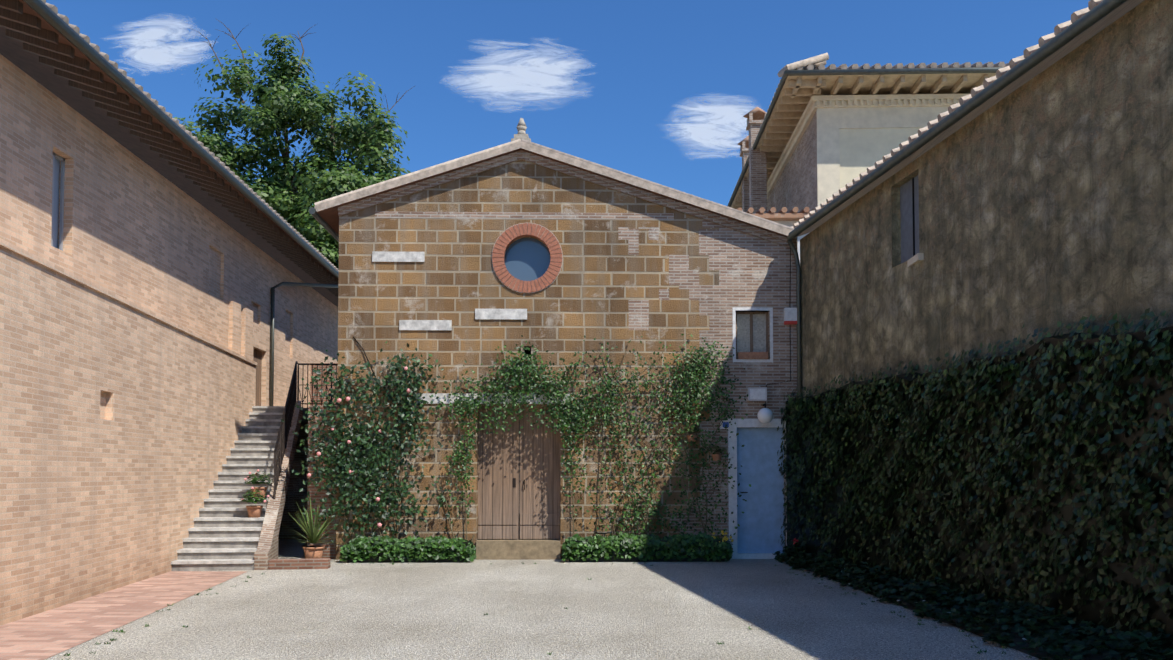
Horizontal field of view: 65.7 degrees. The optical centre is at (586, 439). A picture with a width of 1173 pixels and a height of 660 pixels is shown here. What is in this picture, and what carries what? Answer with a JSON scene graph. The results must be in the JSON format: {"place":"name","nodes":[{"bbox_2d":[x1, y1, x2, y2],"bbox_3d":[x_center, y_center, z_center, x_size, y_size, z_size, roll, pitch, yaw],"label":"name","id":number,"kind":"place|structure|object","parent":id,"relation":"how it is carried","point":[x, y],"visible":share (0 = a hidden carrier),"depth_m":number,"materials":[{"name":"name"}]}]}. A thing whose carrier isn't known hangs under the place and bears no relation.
{"place":"outdoors","nodes":[
{"label":"outdoors","id":0,"kind":"place"},
{"bbox_2d":[103,14,216,74],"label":"cloud","id":1,"kind":"structure","parent":0,"point":[153,53],"depth_m":433.34,"materials":[{"name":"white"}]},
{"bbox_2d":[439,37,594,112],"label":"cloud","id":2,"kind":"structure","parent":0,"point":[539,75],"depth_m":427.19,"materials":[{"name":"white"}]},
{"bbox_2d":[45,539,1040,659],"bbox_3d":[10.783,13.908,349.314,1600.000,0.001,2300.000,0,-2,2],"label":"ground","id":3,"kind":"structure","parent":0,"point":[336,610],"depth_m":10.59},
{"bbox_2d":[0,571,247,659],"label":"brick paving","id":4,"kind":"structure","parent":3,"relation":"on","point":[47,634],"depth_m":10.86,"materials":[{"name":"brick"}]},
{"bbox_2d":[0,54,337,625],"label":"building wall","id":5,"kind":"structure","parent":3,"relation":"on","point":[107,241],"depth_m":13.98,"materials":[{"name":"beige brick"}]},
{"bbox_2d":[0,0,338,306],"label":"building roof","id":6,"kind":"structure","parent":5,"relation":"on","point":[36,46],"depth_m":15.83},
{"bbox_2d":[23,0,338,405],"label":"gutter and downpipe","id":7,"kind":"object","parent":5,"relation":"attached to","point":[42,9],"visible":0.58,"depth_m":15.63,"materials":[{"name":"grey metal"}]},
{"bbox_2d":[100,247,290,418],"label":"wall openings","id":8,"kind":"object","parent":5,"relation":"in","point":[214,270],"visible":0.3,"depth_m":20.17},
{"bbox_2d":[253,348,261,405],"bbox_3d":[-8.350,-1.443,22.897,0.065,1.700,1.000,0,-2,2],"label":"doorway","id":9,"kind":"structure","parent":5,"relation":"in","point":[257,356],"depth_m":23.17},
{"bbox_2d":[171,361,337,570],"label":"stairs","id":10,"kind":"structure","parent":3,"relation":"on","point":[244,520],"depth_m":17.89,"materials":[{"name":"stone"}]},
{"bbox_2d":[174,18,414,269],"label":"tree","id":11,"kind":"object","parent":3,"relation":"on","point":[286,195],"visible":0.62,"depth_m":42.48,"materials":[{"name":"green plant"}]},
{"bbox_2d":[268,558,330,569],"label":"passage kerb","id":12,"kind":"structure","parent":3,"relation":"on","point":[289,564],"depth_m":15.92,"materials":[{"name":"brick"}]},
{"bbox_2d":[288,499,343,558],"bbox_3d":[-5.033,1.695,17.214,1.461,1.231,1.456,0,-2,2],"label":"yucca pot","id":13,"kind":"object","parent":3,"relation":"on","point":[312,552],"visible":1,"depth_m":17.03,"materials":[{"name":"ceramic"}]},
{"bbox_2d":[307,406,336,558],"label":"passage pier wall","id":14,"kind":"structure","parent":3,"relation":"on","point":[329,550],"depth_m":17.85,"materials":[{"name":"brick"}]},
{"bbox_2d":[310,363,337,405],"bbox_3d":[-5.970,0.167,27.469,4.829,5.000,0.001,0,-2,2],"label":"railing panel","id":15,"kind":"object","parent":3,"relation":"on","point":[316,398],"depth_m":27.60,"materials":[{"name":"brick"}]},
{"bbox_2d":[281,341,449,542],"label":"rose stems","id":16,"kind":"object","parent":3,"relation":"on","point":[342,467],"visible":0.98,"depth_m":17.54,"materials":[{"name":"green plant"}]},
{"bbox_2d":[339,534,476,562],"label":"plants","id":17,"kind":"object","parent":3,"relation":"on","point":[377,549],"visible":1,"depth_m":17.08,"materials":[{"name":"green plant"}]},
{"bbox_2d":[431,476,473,543],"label":"rose stems","id":18,"kind":"object","parent":3,"relation":"on","point":[445,500],"visible":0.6,"depth_m":17.62,"materials":[{"name":"green plant"}]},
{"bbox_2d":[476,540,559,559],"bbox_3d":[-1.331,2.153,17.861,1.640,0.360,0.350,0,-2,-1],"label":"door step","id":19,"kind":"object","parent":3,"relation":"on","point":[517,549],"visible":0.9,"depth_m":17.69,"materials":[{"name":"beige stone"}]},
{"bbox_2d":[62,562,1034,659],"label":"fallen leaves","id":20,"kind":"object","parent":3,"relation":"on","point":[845,593],"visible":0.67,"depth_m":10.67,"materials":[{"name":"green plant"}]},
{"bbox_2d":[336,159,797,559],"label":"chapel wall","id":21,"kind":"structure","parent":3,"relation":"on","point":[620,284],"depth_m":17.90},
{"bbox_2d":[372,251,569,403],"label":"stone slabs","id":22,"kind":"structure","parent":21,"relation":"in","point":[484,314],"depth_m":17.83,"materials":[{"name":"white stone"}]},
{"bbox_2d":[478,406,560,539],"bbox_3d":[-1.334,0.649,18.038,1.640,2.660,0.060,0,-2,-1],"label":"wooden double door","id":23,"kind":"structure","parent":21,"relation":"in","point":[519,486],"depth_m":18.06,"materials":[{"name":"brown wood"}]},
{"bbox_2d":[375,211,673,219],"bbox_3d":[-1.218,-4.432,17.963,5.891,0.130,0.326,0,-2,2],"label":"stone string course","id":24,"kind":"object","parent":21,"relation":"attached to","point":[538,215],"visible":1,"depth_m":17.96,"materials":[{"name":"grey stone"}]},
{"bbox_2d":[491,223,562,292],"bbox_3d":[-1.169,-3.586,17.972,1.410,1.410,0.135,0,-2,-1],"label":"brick window surround","id":25,"kind":"object","parent":21,"relation":"attached to","point":[547,238],"visible":0.88,"depth_m":17.91,"materials":[{"name":"brick"}]},
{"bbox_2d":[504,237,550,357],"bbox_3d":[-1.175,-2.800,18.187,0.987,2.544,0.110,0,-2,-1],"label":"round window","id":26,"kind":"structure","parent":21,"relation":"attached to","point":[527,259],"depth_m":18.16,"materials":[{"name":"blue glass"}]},
{"bbox_2d":[426,335,631,539],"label":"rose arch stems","id":27,"kind":"object","parent":21,"relation":"attached to","point":[534,374],"visible":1,"depth_m":17.64,"materials":[{"name":"green bark"}]},
{"bbox_2d":[314,139,793,247],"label":"gable roof","id":28,"kind":"structure","parent":21,"relation":"on","point":[330,211],"depth_m":17.85,"materials":[{"name":"grey stone"}]},
{"bbox_2d":[309,207,338,241],"bbox_3d":[-5.487,-4.174,25.232,0.140,0.140,15.270,0,-2,-1],"label":"rain gutter","id":29,"kind":"object","parent":28,"relation":"attached to","point":[321,221],"visible":0.35,"depth_m":18.30,"materials":[{"name":"grey metal"}]},
{"bbox_2d":[511,118,530,141],"bbox_3d":[-1.289,-6.094,18.075,0.380,0.600,0.340,0,-2,2],"label":"roof finial","id":30,"kind":"object","parent":28,"relation":"on","point":[521,127],"visible":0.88,"depth_m":17.99,"materials":[{"name":"grey stone"}]},
{"bbox_2d":[353,248,790,403],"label":"chapel cables","id":31,"kind":"object","parent":21,"relation":"attached to","point":[766,385],"visible":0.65,"depth_m":17.96,"materials":[{"name":"black rubber"}]},
{"bbox_2d":[684,425,701,441],"bbox_3d":[2.060,-0.154,17.794,0.418,0.367,0.418,0,-2,2],"label":"potted plant","id":32,"kind":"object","parent":21,"relation":"attached to","point":[689,437],"depth_m":17.72,"materials":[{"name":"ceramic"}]},
{"bbox_2d":[709,442,727,460],"bbox_3d":[2.561,0.221,17.798,0.418,0.378,0.409,0,-2,2],"label":"potted plant","id":33,"kind":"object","parent":21,"relation":"attached to","point":[716,457],"depth_m":17.72,"materials":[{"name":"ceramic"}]},
{"bbox_2d":[733,307,772,361],"bbox_3d":[3.293,-2.077,18.060,0.799,1.090,0.217,0,-2,2],"label":"window","id":34,"kind":"structure","parent":21,"relation":"in","point":[750,336],"depth_m":18.14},
{"bbox_2d":[728,419,786,558],"bbox_3d":[3.439,0.961,17.946,1.300,2.750,0.124,0,-2,-1],"label":"door","id":35,"kind":"structure","parent":21,"relation":"in","point":[758,532],"depth_m":17.99,"materials":[{"name":"blue wood"}]},
{"bbox_2d":[720,308,796,428],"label":"wall boxes","id":36,"kind":"object","parent":21,"relation":"attached to","point":[760,393],"visible":0.67,"depth_m":17.89,"materials":[{"name":"white plastic"}]},
{"bbox_2d":[757,404,772,423],"bbox_3d":[3.485,-0.512,17.753,0.310,0.391,0.375,0,-2,2],"label":"globe lamp","id":37,"kind":"object","parent":21,"relation":"attached to","point":[764,415],"visible":1,"depth_m":17.61,"materials":[{"name":"white glass"}]},
{"bbox_2d":[561,532,733,561],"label":"plants","id":38,"kind":"object","parent":3,"relation":"on","point":[698,547],"visible":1,"depth_m":17.19,"materials":[{"name":"green plant"}]},
{"bbox_2d":[563,334,750,537],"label":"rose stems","id":39,"kind":"object","parent":3,"relation":"on","point":[636,512],"visible":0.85,"depth_m":17.71,"materials":[{"name":"green plant"}]},
{"bbox_2d":[660,337,743,533],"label":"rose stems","id":40,"kind":"object","parent":3,"relation":"on","point":[692,378],"visible":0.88,"depth_m":17.76,"materials":[{"name":"green plant"}]},
{"bbox_2d":[712,530,733,560],"bbox_3d":[2.582,2.029,17.522,0.508,0.585,0.497,0,-2,2],"label":"yellow flower pot","id":41,"kind":"object","parent":3,"relation":"on","point":[726,538],"visible":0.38,"depth_m":17.41,"materials":[{"name":"ceramic"}]},
{"bbox_2d":[737,207,814,260],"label":"tiled roof","id":42,"kind":"structure","parent":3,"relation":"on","point":[791,217],"depth_m":20.57,"materials":[{"name":"orange tile"}]},
{"bbox_2d":[777,308,1172,659],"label":"ivy hedge","id":43,"kind":"object","parent":3,"relation":"on","point":[1040,472],"visible":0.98,"depth_m":10.38,"materials":[{"name":"green plant"}]},
{"bbox_2d":[801,567,1151,659],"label":"plant bed soil","id":44,"kind":"structure","parent":3,"relation":"on","point":[1091,656],"depth_m":9.44,"materials":[{"name":"brown soil"}]},
{"bbox_2d":[773,543,1172,659],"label":"ground cover plants","id":45,"kind":"object","parent":44,"relation":"on","point":[1121,643],"visible":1,"depth_m":9.81,"materials":[{"name":"green plant"}]},
{"bbox_2d":[46,0,1089,205],"label":"sky","id":46,"kind":"structure","parent":0,"point":[649,57],"materials":[{"name":"blue"}]},
{"bbox_2d":[662,93,764,158],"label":"cloud","id":47,"kind":"structure","parent":0,"point":[721,125],"depth_m":423.42,"materials":[{"name":"white"}]},
{"bbox_2d":[767,93,970,212],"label":"building wall","id":48,"kind":"structure","parent":0,"point":[835,143],"depth_m":23.81,"materials":[{"name":"beige paint"}]},
{"bbox_2d":[737,107,766,213],"bbox_3d":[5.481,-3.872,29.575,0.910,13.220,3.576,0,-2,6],"label":"chimney","id":49,"kind":"object","parent":48,"relation":"attached to","point":[754,190],"depth_m":28.18,"materials":[{"name":"brick"}]},
{"bbox_2d":[729,53,1008,208],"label":"roof","id":50,"kind":"structure","parent":48,"relation":"on","point":[797,93],"depth_m":23.52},
{"bbox_2d":[727,67,1002,206],"bbox_3d":[11.789,-9.057,28.655,13.285,0.150,12.035,0,-2,2],"label":"rain gutter","id":51,"kind":"object","parent":50,"relation":"attached to","point":[881,72],"visible":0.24,"depth_m":22.84,"materials":[{"name":"grey metal"}]},
{"bbox_2d":[800,0,1172,396],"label":"building wall","id":52,"kind":"structure","parent":0,"point":[1045,198],"depth_m":10.85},
{"bbox_2d":[900,175,923,266],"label":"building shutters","id":53,"kind":"object","parent":52,"relation":"attached to","point":[909,211],"visible":0.58,"depth_m":13.86,"materials":[{"name":"grey wood"}]},
{"bbox_2d":[786,0,1126,396],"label":"gutter and downpipe","id":54,"kind":"object","parent":52,"relation":"attached to","point":[1091,17],"visible":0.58,"depth_m":11.89,"materials":[{"name":"grey metal"}]},
{"bbox_2d":[792,0,1144,236],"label":"building roof","id":55,"kind":"structure","parent":52,"relation":"on","point":[1127,6],"depth_m":11.62,"materials":[{"name":"grey tile"}]}
]}

